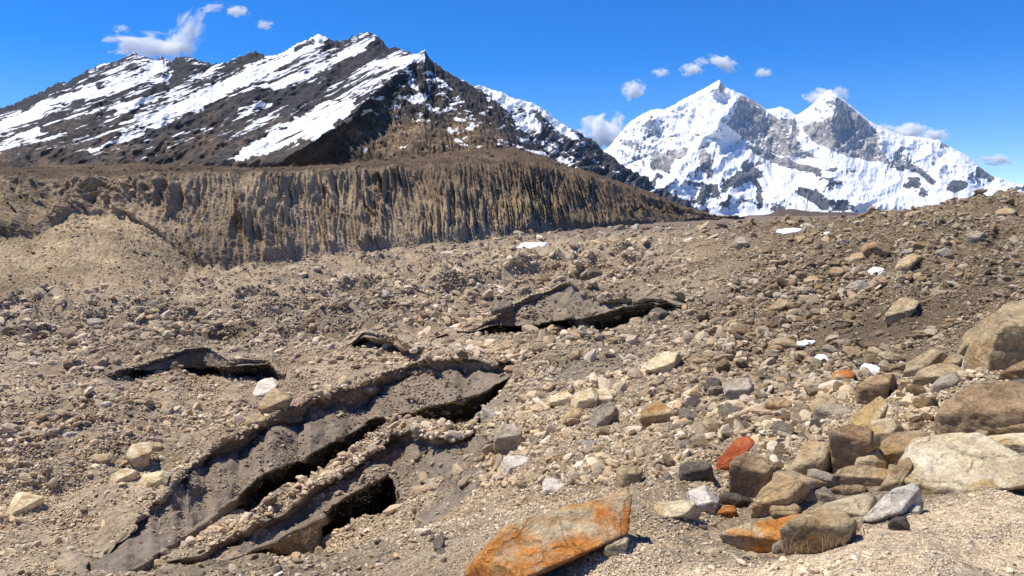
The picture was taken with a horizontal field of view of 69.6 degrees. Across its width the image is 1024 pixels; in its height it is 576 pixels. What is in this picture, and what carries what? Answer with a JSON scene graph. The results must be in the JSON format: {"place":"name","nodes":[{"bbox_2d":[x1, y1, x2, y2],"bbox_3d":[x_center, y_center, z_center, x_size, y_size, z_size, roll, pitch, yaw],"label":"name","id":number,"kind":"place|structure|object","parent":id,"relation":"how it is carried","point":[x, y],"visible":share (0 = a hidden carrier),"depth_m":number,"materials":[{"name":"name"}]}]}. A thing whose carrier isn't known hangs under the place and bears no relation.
{"place":"outdoors","nodes":[
{"label":"outdoors","id":0,"kind":"place"},
{"bbox_2d":[0,31,553,167],"bbox_3d":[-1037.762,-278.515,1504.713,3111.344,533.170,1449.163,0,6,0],"label":"mountain","id":1,"kind":"structure","parent":0,"point":[318,99],"depth_m":1210.51,"materials":[{"name":"snow"}]},
{"bbox_2d":[0,146,744,294],"bbox_3d":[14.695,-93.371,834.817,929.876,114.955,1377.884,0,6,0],"label":"moraine","id":2,"kind":"structure","parent":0,"point":[317,233],"depth_m":304.15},
{"bbox_2d":[0,147,701,294],"bbox_3d":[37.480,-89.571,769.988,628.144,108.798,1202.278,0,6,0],"label":"scree","id":3,"kind":"structure","parent":2,"relation":"on","point":[179,242],"depth_m":276.85,"materials":[{"name":"stone"}]},
{"bbox_2d":[71,284,681,572],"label":"glacier ice","id":4,"kind":"structure","parent":0,"point":[151,546],"depth_m":27.41,"materials":[{"name":"ice"}]},
{"bbox_2d":[0,189,1023,575],"bbox_3d":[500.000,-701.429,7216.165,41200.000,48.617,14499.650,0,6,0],"label":"ground","id":5,"kind":"structure","parent":0,"point":[70,561],"depth_m":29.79,"materials":[{"name":"gravel"}]},
{"bbox_2d":[5,492,44,516],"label":"boulder","id":6,"kind":"object","parent":5,"relation":"on","point":[21,502],"visible":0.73,"depth_m":21.70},
{"bbox_2d":[87,318,103,326],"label":"boulder","id":7,"kind":"object","parent":5,"relation":"on","point":[93,321],"visible":0.81,"depth_m":100.10,"materials":[{"name":"grey stone"}]},
{"bbox_2d":[85,454,115,463],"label":"boulder","id":8,"kind":"object","parent":5,"relation":"on","point":[101,458],"visible":0.73,"depth_m":25.64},
{"bbox_2d":[109,468,138,482],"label":"boulder","id":9,"kind":"object","parent":5,"relation":"on","point":[124,475],"visible":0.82,"depth_m":23.06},
{"bbox_2d":[126,442,153,467],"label":"boulder","id":10,"kind":"object","parent":5,"relation":"on","point":[138,455],"visible":0.88,"depth_m":25.94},
{"bbox_2d":[141,471,169,488],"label":"boulder","id":11,"kind":"object","parent":5,"relation":"on","point":[156,479],"visible":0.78,"depth_m":22.79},
{"bbox_2d":[151,559,166,568],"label":"boulder","id":12,"kind":"object","parent":5,"relation":"on","point":[156,563],"visible":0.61,"depth_m":17.29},
{"bbox_2d":[245,413,266,427],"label":"boulder","id":13,"kind":"object","parent":5,"relation":"on","point":[259,419],"visible":0.93,"depth_m":29.21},
{"bbox_2d":[252,377,278,396],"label":"boulder","id":14,"kind":"object","parent":5,"relation":"on","point":[263,387],"visible":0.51,"depth_m":48.92,"materials":[{"name":"white stone"}]},
{"bbox_2d":[258,388,292,412],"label":"boulder","id":15,"kind":"object","parent":5,"relation":"on","point":[274,399],"visible":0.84,"depth_m":30.51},
{"bbox_2d":[432,535,444,551],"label":"stone","id":16,"kind":"object","parent":5,"relation":"on","point":[438,542],"visible":0.73,"depth_m":5.23,"materials":[{"name":"grey stone"}]},
{"bbox_2d":[482,408,499,418],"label":"stone","id":17,"kind":"object","parent":5,"relation":"on","point":[488,413],"visible":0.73,"depth_m":23.86,"materials":[{"name":"white stone"}]},
{"bbox_2d":[491,301,512,321],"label":"boulder","id":18,"kind":"object","parent":5,"relation":"on","point":[505,308],"visible":0.84,"depth_m":57.24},
{"bbox_2d":[494,424,521,454],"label":"boulder","id":19,"kind":"object","parent":5,"relation":"on","point":[508,437],"visible":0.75,"depth_m":18.49,"materials":[{"name":"grey stone"}]},
{"bbox_2d":[0,188,1023,575],"bbox_3d":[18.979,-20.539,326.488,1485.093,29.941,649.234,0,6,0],"label":"rubble","id":20,"kind":"object","parent":5,"relation":"on","point":[744,404],"visible":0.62,"depth_m":24.26,"materials":[{"name":"stone"}]},
{"bbox_2d":[500,455,529,474],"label":"boulder","id":21,"kind":"object","parent":5,"relation":"on","point":[509,464],"visible":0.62,"depth_m":14.49,"materials":[{"name":"white stone"}]},
{"bbox_2d":[517,242,546,248],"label":"snow patch","id":22,"kind":"object","parent":5,"relation":"on","point":[532,244],"visible":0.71,"depth_m":204.58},
{"bbox_2d":[525,474,540,485],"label":"stone","id":23,"kind":"object","parent":5,"relation":"on","point":[531,477],"visible":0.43,"depth_m":11.56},
{"bbox_2d":[465,489,631,575],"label":"boulder","id":24,"kind":"object","parent":5,"relation":"on","point":[544,544],"visible":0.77,"depth_m":3.96,"materials":[{"name":"orange stone"}]},
{"bbox_2d":[542,478,563,495],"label":"boulder","id":25,"kind":"object","parent":5,"relation":"on","point":[550,485],"visible":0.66,"depth_m":9.40,"materials":[{"name":"white stone"}]},
{"bbox_2d":[544,390,572,407],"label":"boulder","id":26,"kind":"object","parent":5,"relation":"on","point":[564,397],"visible":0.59,"depth_m":20.60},
{"bbox_2d":[563,408,584,424],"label":"boulder","id":27,"kind":"object","parent":5,"relation":"on","point":[577,413],"visible":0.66,"depth_m":18.17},
{"bbox_2d":[571,387,597,408],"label":"boulder","id":28,"kind":"object","parent":5,"relation":"on","point":[587,398],"visible":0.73,"depth_m":19.16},
{"bbox_2d":[587,268,601,279],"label":"boulder","id":29,"kind":"object","parent":5,"relation":"on","point":[592,272],"visible":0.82,"depth_m":112.34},
{"bbox_2d":[588,403,618,427],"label":"boulder","id":30,"kind":"object","parent":5,"relation":"on","point":[606,414],"visible":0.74,"depth_m":15.36,"materials":[{"name":"grey stone"}]},
{"bbox_2d":[596,388,613,405],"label":"boulder","id":31,"kind":"object","parent":5,"relation":"on","point":[605,396],"visible":0.57,"depth_m":19.32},
{"bbox_2d":[603,535,628,557],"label":"boulder","id":32,"kind":"object","parent":5,"relation":"on","point":[616,547],"visible":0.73,"depth_m":3.83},
{"bbox_2d":[616,465,642,487],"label":"boulder","id":33,"kind":"object","parent":5,"relation":"on","point":[626,475],"visible":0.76,"depth_m":6.04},
{"bbox_2d":[639,402,674,426],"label":"boulder","id":34,"kind":"object","parent":5,"relation":"on","point":[655,412],"visible":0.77,"depth_m":13.25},
{"bbox_2d":[647,307,669,320],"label":"boulder","id":35,"kind":"object","parent":5,"relation":"on","point":[663,313],"visible":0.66,"depth_m":35.37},
{"bbox_2d":[645,351,681,373],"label":"boulder","id":36,"kind":"object","parent":5,"relation":"on","point":[667,361],"visible":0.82,"depth_m":20.64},
{"bbox_2d":[653,500,700,519],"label":"boulder","id":37,"kind":"object","parent":5,"relation":"on","point":[688,509],"visible":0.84,"depth_m":4.37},
{"bbox_2d":[679,408,699,420],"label":"stone","id":38,"kind":"object","parent":5,"relation":"on","point":[687,413],"visible":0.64,"depth_m":11.46,"materials":[{"name":"grey stone"}]},
{"bbox_2d":[685,396,700,407],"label":"stone","id":39,"kind":"object","parent":5,"relation":"on","point":[693,401],"visible":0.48,"depth_m":13.49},
{"bbox_2d":[679,460,713,481],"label":"boulder","id":40,"kind":"object","parent":5,"relation":"on","point":[700,470],"visible":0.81,"depth_m":5.61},
{"bbox_2d":[685,485,720,514],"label":"boulder","id":41,"kind":"object","parent":5,"relation":"on","point":[705,498],"visible":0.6,"depth_m":4.89,"materials":[{"name":"white stone"}]},
{"bbox_2d":[703,378,721,391],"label":"stone","id":42,"kind":"object","parent":5,"relation":"on","point":[710,382],"visible":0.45,"depth_m":15.22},
{"bbox_2d":[714,357,728,371],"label":"stone","id":43,"kind":"object","parent":5,"relation":"on","point":[721,365],"visible":0.92,"depth_m":18.92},
{"bbox_2d":[713,505,736,517],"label":"boulder","id":44,"kind":"object","parent":5,"relation":"on","point":[728,511],"visible":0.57,"depth_m":4.83,"materials":[{"name":"orange stone"}]},
{"bbox_2d":[717,405,738,417],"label":"stone","id":45,"kind":"object","parent":5,"relation":"on","point":[724,411],"visible":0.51,"depth_m":9.13,"materials":[{"name":"grey stone"}]},
{"bbox_2d":[724,415,741,427],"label":"stone","id":46,"kind":"object","parent":5,"relation":"on","point":[730,421],"visible":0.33,"depth_m":8.71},
{"bbox_2d":[716,436,754,470],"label":"boulder","id":47,"kind":"object","parent":5,"relation":"on","point":[738,446],"visible":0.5,"depth_m":6.14,"materials":[{"name":"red stone"}]},
{"bbox_2d":[719,492,753,506],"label":"boulder","id":48,"kind":"object","parent":5,"relation":"on","point":[733,499],"visible":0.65,"depth_m":5.02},
{"bbox_2d":[722,377,753,399],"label":"boulder","id":49,"kind":"object","parent":5,"relation":"on","point":[734,389],"visible":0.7,"depth_m":12.73,"materials":[{"name":"grey stone"}]},
{"bbox_2d":[733,236,749,249],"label":"boulder","id":50,"kind":"object","parent":5,"relation":"on","point":[740,242],"visible":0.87,"depth_m":63.09,"materials":[{"name":"grey stone"}]},
{"bbox_2d":[736,326,753,334],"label":"stone","id":51,"kind":"object","parent":5,"relation":"on","point":[742,330],"visible":0.77,"depth_m":24.34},
{"bbox_2d":[729,452,773,496],"bbox_3d":[1.737,1.440,5.339,0.289,0.514,0.345,2,6,23],"label":"boulder","id":52,"kind":"object","parent":5,"relation":"on","point":[750,474],"visible":0.72,"depth_m":5.21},
{"bbox_2d":[718,513,804,552],"bbox_3d":[1.460,1.470,4.199,0.528,0.412,0.330,2,6,21],"label":"boulder","id":53,"kind":"object","parent":5,"relation":"on","point":[757,537],"visible":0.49,"depth_m":4.09,"materials":[{"name":"orange stone"}]},
{"bbox_2d":[767,299,787,312],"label":"boulder","id":54,"kind":"object","parent":5,"relation":"on","point":[779,305],"visible":0.72,"depth_m":29.47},
{"bbox_2d":[764,397,791,409],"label":"boulder","id":55,"kind":"object","parent":5,"relation":"on","point":[774,403],"visible":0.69,"depth_m":8.85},
{"bbox_2d":[772,540,783,554],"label":"boulder","id":56,"kind":"object","parent":5,"relation":"on","point":[775,551],"visible":0.35,"depth_m":3.96,"materials":[{"name":"grey stone"}]},
{"bbox_2d":[772,409,790,421],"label":"stone","id":57,"kind":"object","parent":5,"relation":"on","point":[784,416],"visible":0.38,"depth_m":8.38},
{"bbox_2d":[772,446,790,455],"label":"stone","id":58,"kind":"object","parent":5,"relation":"on","point":[777,450],"visible":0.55,"depth_m":6.29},
{"bbox_2d":[771,421,794,437],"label":"stone","id":59,"kind":"object","parent":5,"relation":"on","point":[783,427],"visible":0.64,"depth_m":8.07,"materials":[{"name":"grey stone"}]},
{"bbox_2d":[768,337,798,349],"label":"boulder","id":60,"kind":"object","parent":5,"relation":"on","point":[786,342],"visible":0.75,"depth_m":20.20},
{"bbox_2d":[768,502,801,518],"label":"boulder","id":61,"kind":"object","parent":5,"relation":"on","point":[781,511],"visible":0.53,"depth_m":4.56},
{"bbox_2d":[750,471,826,517],"bbox_3d":[1.829,1.398,4.809,0.434,0.409,0.528,3,7,32],"label":"boulder","id":62,"kind":"object","parent":5,"relation":"on","point":[784,488],"visible":0.67,"depth_m":4.67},
{"bbox_2d":[776,228,802,235],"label":"snow patch","id":63,"kind":"object","parent":5,"relation":"on","point":[785,231],"visible":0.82,"depth_m":58.72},
{"bbox_2d":[770,530,824,554],"bbox_3d":[1.424,1.270,3.638,0.358,0.166,0.160,0,6,0],"label":"grass tuft","id":64,"kind":"object","parent":5,"relation":"on","point":[801,545],"visible":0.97,"depth_m":3.66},
{"bbox_2d":[789,405,809,412],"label":"stone","id":65,"kind":"object","parent":5,"relation":"on","point":[798,408],"visible":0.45,"depth_m":8.43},
{"bbox_2d":[796,340,816,347],"bbox_3d":[7.958,1.554,19.940,0.495,0.257,0.651,3,7,32],"label":"snow patch","id":66,"kind":"object","parent":5,"relation":"on","point":[800,344],"visible":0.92,"depth_m":19.84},
{"bbox_2d":[789,441,830,475],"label":"boulder","id":67,"kind":"object","parent":5,"relation":"on","point":[813,455],"visible":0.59,"depth_m":5.38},
{"bbox_2d":[803,275,822,283],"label":"boulder","id":68,"kind":"object","parent":5,"relation":"on","point":[809,279],"visible":0.65,"depth_m":35.74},
{"bbox_2d":[804,386,822,396],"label":"stone","id":69,"kind":"object","parent":5,"relation":"on","point":[811,391],"visible":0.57,"depth_m":10.70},
{"bbox_2d":[779,509,856,555],"bbox_3d":[1.607,1.370,3.865,0.360,0.435,0.293,3,6,26],"label":"boulder","id":70,"kind":"object","parent":5,"relation":"on","point":[836,525],"visible":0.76,"depth_m":3.75,"materials":[{"name":"stone"}]},
{"bbox_2d":[804,487,836,501],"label":"boulder","id":71,"kind":"object","parent":5,"relation":"on","point":[823,494],"visible":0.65,"depth_m":4.67,"materials":[{"name":"grey stone"}]},
{"bbox_2d":[807,469,837,487],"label":"boulder","id":72,"kind":"object","parent":5,"relation":"on","point":[830,479],"visible":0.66,"depth_m":4.84,"materials":[{"name":"grey stone"}]},
{"bbox_2d":[809,393,837,411],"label":"boulder","id":73,"kind":"object","parent":5,"relation":"on","point":[821,399],"visible":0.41,"depth_m":8.54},
{"bbox_2d":[812,403,852,420],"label":"boulder","id":74,"kind":"object","parent":5,"relation":"on","point":[822,412],"visible":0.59,"depth_m":8.02,"materials":[{"name":"grey stone"}]},
{"bbox_2d":[828,267,845,276],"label":"boulder","id":75,"kind":"object","parent":5,"relation":"on","point":[839,271],"visible":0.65,"depth_m":36.30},
{"bbox_2d":[832,369,854,379],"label":"boulder","id":76,"kind":"object","parent":5,"relation":"on","point":[841,374],"visible":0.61,"depth_m":12.56,"materials":[{"name":"orange stone"}]},
{"bbox_2d":[811,494,876,517],"bbox_3d":[1.985,1.327,4.421,0.355,0.245,0.395,4,7,35],"label":"boulder","id":77,"kind":"object","parent":5,"relation":"on","point":[857,505],"visible":0.45,"depth_m":4.30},
{"bbox_2d":[830,485,867,495],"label":"boulder","id":78,"kind":"object","parent":5,"relation":"on","point":[846,490],"visible":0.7,"depth_m":4.68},
{"bbox_2d":[828,424,874,473],"bbox_3d":[2.498,1.256,5.421,0.319,0.543,0.336,3,6,24],"label":"boulder","id":79,"kind":"object","parent":5,"relation":"on","point":[849,444],"visible":0.66,"depth_m":5.29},
{"bbox_2d":[845,280,868,289],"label":"boulder","id":80,"kind":"object","parent":5,"relation":"on","point":[860,284],"visible":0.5,"depth_m":22.92,"materials":[{"name":"grey stone"}]},
{"bbox_2d":[848,252,866,265],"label":"boulder","id":81,"kind":"object","parent":5,"relation":"on","point":[854,258],"visible":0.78,"depth_m":36.78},
{"bbox_2d":[835,465,891,486],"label":"boulder","id":82,"kind":"object","parent":5,"relation":"on","point":[865,475],"visible":0.72,"depth_m":4.83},
{"bbox_2d":[848,396,887,427],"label":"boulder","id":83,"kind":"object","parent":5,"relation":"on","point":[876,408],"visible":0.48,"depth_m":6.88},
{"bbox_2d":[860,363,879,372],"bbox_3d":[6.440,1.492,13.197,0.379,0.206,0.436,3,6,28],"label":"snow patch","id":84,"kind":"object","parent":5,"relation":"on","point":[872,367],"visible":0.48,"depth_m":13.23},
{"bbox_2d":[862,354,878,364],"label":"stone","id":85,"kind":"object","parent":5,"relation":"on","point":[870,358],"visible":0.75,"depth_m":14.38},
{"bbox_2d":[854,450,887,468],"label":"boulder","id":86,"kind":"object","parent":5,"relation":"on","point":[874,458],"visible":0.52,"depth_m":5.21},
{"bbox_2d":[859,241,890,256],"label":"boulder","id":87,"kind":"object","parent":5,"relation":"on","point":[874,247],"visible":0.9,"depth_m":36.73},
{"bbox_2d":[854,373,896,403],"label":"boulder","id":88,"kind":"object","parent":5,"relation":"on","point":[869,390],"visible":0.67,"depth_m":8.84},
{"bbox_2d":[868,418,903,450],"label":"boulder","id":89,"kind":"object","parent":5,"relation":"on","point":[883,428],"visible":0.32,"depth_m":6.01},
{"bbox_2d":[877,351,900,362],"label":"stone","id":90,"kind":"object","parent":5,"relation":"on","point":[887,355],"visible":0.57,"depth_m":14.24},
{"bbox_2d":[861,483,923,521],"bbox_3d":[2.156,1.254,4.169,0.352,0.286,0.205,-5,7,-41],"label":"boulder","id":91,"kind":"object","parent":5,"relation":"on","point":[897,501],"visible":0.73,"depth_m":4.13,"materials":[{"name":"white stone"}]},
{"bbox_2d":[877,457,913,491],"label":"boulder","id":92,"kind":"object","parent":5,"relation":"on","point":[900,472],"visible":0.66,"depth_m":4.62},
{"bbox_2d":[888,516,909,530],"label":"boulder","id":93,"kind":"object","parent":5,"relation":"on","point":[897,523],"visible":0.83,"depth_m":3.92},
{"bbox_2d":[884,297,919,324],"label":"boulder","id":94,"kind":"object","parent":5,"relation":"on","point":[901,308],"visible":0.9,"depth_m":18.15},
{"bbox_2d":[879,430,929,463],"bbox_3d":[2.906,1.203,5.433,0.354,0.325,0.433,3,7,31],"label":"boulder","id":95,"kind":"object","parent":5,"relation":"on","point":[893,446],"visible":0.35,"depth_m":5.33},
{"bbox_2d":[895,253,922,271],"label":"boulder","id":96,"kind":"object","parent":5,"relation":"on","point":[907,263],"visible":0.81,"depth_m":32.60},
{"bbox_2d":[905,384,926,395],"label":"stone","id":97,"kind":"object","parent":5,"relation":"on","point":[915,389],"visible":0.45,"depth_m":7.61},
{"bbox_2d":[909,506,922,514],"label":"boulder","id":98,"kind":"object","parent":5,"relation":"on","point":[918,510],"visible":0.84,"depth_m":4.10,"materials":[{"name":"white stone"}]},
{"bbox_2d":[911,241,929,249],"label":"boulder","id":99,"kind":"object","parent":5,"relation":"on","point":[918,245],"visible":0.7,"depth_m":35.71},
{"bbox_2d":[902,348,947,379],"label":"boulder","id":100,"kind":"object","parent":5,"relation":"on","point":[914,366],"visible":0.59,"depth_m":9.31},
{"bbox_2d":[911,397,938,408],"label":"stone","id":101,"kind":"object","parent":5,"relation":"on","point":[921,402],"visible":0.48,"depth_m":6.98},
{"bbox_2d":[920,413,934,421],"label":"stone","id":102,"kind":"object","parent":5,"relation":"on","point":[925,416],"visible":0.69,"depth_m":6.49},
{"bbox_2d":[912,363,960,385],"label":"boulder","id":103,"kind":"object","parent":5,"relation":"on","point":[931,374],"visible":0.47,"depth_m":7.95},
{"bbox_2d":[935,248,953,258],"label":"stone","id":104,"kind":"object","parent":5,"relation":"on","point":[947,252],"visible":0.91,"depth_m":32.25,"materials":[{"name":"grey stone"}]},
{"bbox_2d":[930,371,961,392],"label":"boulder","id":105,"kind":"object","parent":5,"relation":"on","point":[947,380],"visible":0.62,"depth_m":7.50,"materials":[{"name":"grey stone"}]},
{"bbox_2d":[942,355,963,366],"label":"boulder","id":106,"kind":"object","parent":5,"relation":"on","point":[957,360],"visible":0.41,"depth_m":11.92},
{"bbox_2d":[897,432,1023,493],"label":"boulder","id":107,"kind":"object","parent":5,"relation":"on","point":[953,463],"visible":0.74,"depth_m":4.55,"materials":[{"name":"stone"}]},
{"bbox_2d":[956,317,987,356],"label":"boulder","id":108,"kind":"object","parent":5,"relation":"on","point":[969,336],"visible":0.41,"depth_m":12.31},
{"bbox_2d":[965,230,984,245],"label":"boulder","id":109,"kind":"object","parent":5,"relation":"on","point":[974,237],"visible":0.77,"depth_m":34.66,"materials":[{"name":"grey stone"}]},
{"bbox_2d":[934,381,1023,434],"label":"boulder","id":110,"kind":"object","parent":5,"relation":"on","point":[988,407],"visible":0.67,"depth_m":5.54,"materials":[{"name":"stone"}]},
{"bbox_2d":[963,300,1023,370],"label":"boulder","id":111,"kind":"object","parent":5,"relation":"on","point":[997,343],"visible":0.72,"depth_m":7.59,"materials":[{"name":"stone"}]},
{"bbox_2d":[988,433,1023,455],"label":"boulder","id":112,"kind":"object","parent":5,"relation":"on","point":[1014,442],"visible":0.37,"depth_m":4.99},
{"bbox_2d":[995,208,1016,215],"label":"boulder","id":113,"kind":"object","parent":5,"relation":"on","point":[1006,211],"visible":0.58,"depth_m":43.39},
{"bbox_2d":[990,422,1023,434],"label":"boulder","id":114,"kind":"object","parent":5,"relation":"on","point":[1016,428],"visible":0.15,"depth_m":5.38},
{"bbox_2d":[998,360,1023,380],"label":"boulder","id":115,"kind":"object","parent":5,"relation":"on","point":[1014,371],"visible":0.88,"depth_m":7.28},
{"bbox_2d":[0,0,1023,184],"label":"sky","id":116,"kind":"structure","parent":0,"point":[951,72],"materials":[{"name":"blue"}]},
{"bbox_2d":[474,85,717,215],"bbox_3d":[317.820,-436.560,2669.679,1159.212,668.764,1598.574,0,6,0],"label":"mountain ridge","id":117,"kind":"structure","parent":0,"point":[548,134],"depth_m":2370.27,"materials":[{"name":"snow"}]},
{"bbox_2d":[753,209,858,216],"bbox_3d":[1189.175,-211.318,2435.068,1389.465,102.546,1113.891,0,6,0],"label":"hill","id":118,"kind":"structure","parent":0,"point":[793,212],"depth_m":2405.38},
{"bbox_2d":[603,80,1023,214],"bbox_3d":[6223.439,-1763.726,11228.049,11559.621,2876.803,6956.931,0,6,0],"label":"snow mountain","id":119,"kind":"structure","parent":0,"point":[718,147],"depth_m":10129.19,"materials":[{"name":"snow"}]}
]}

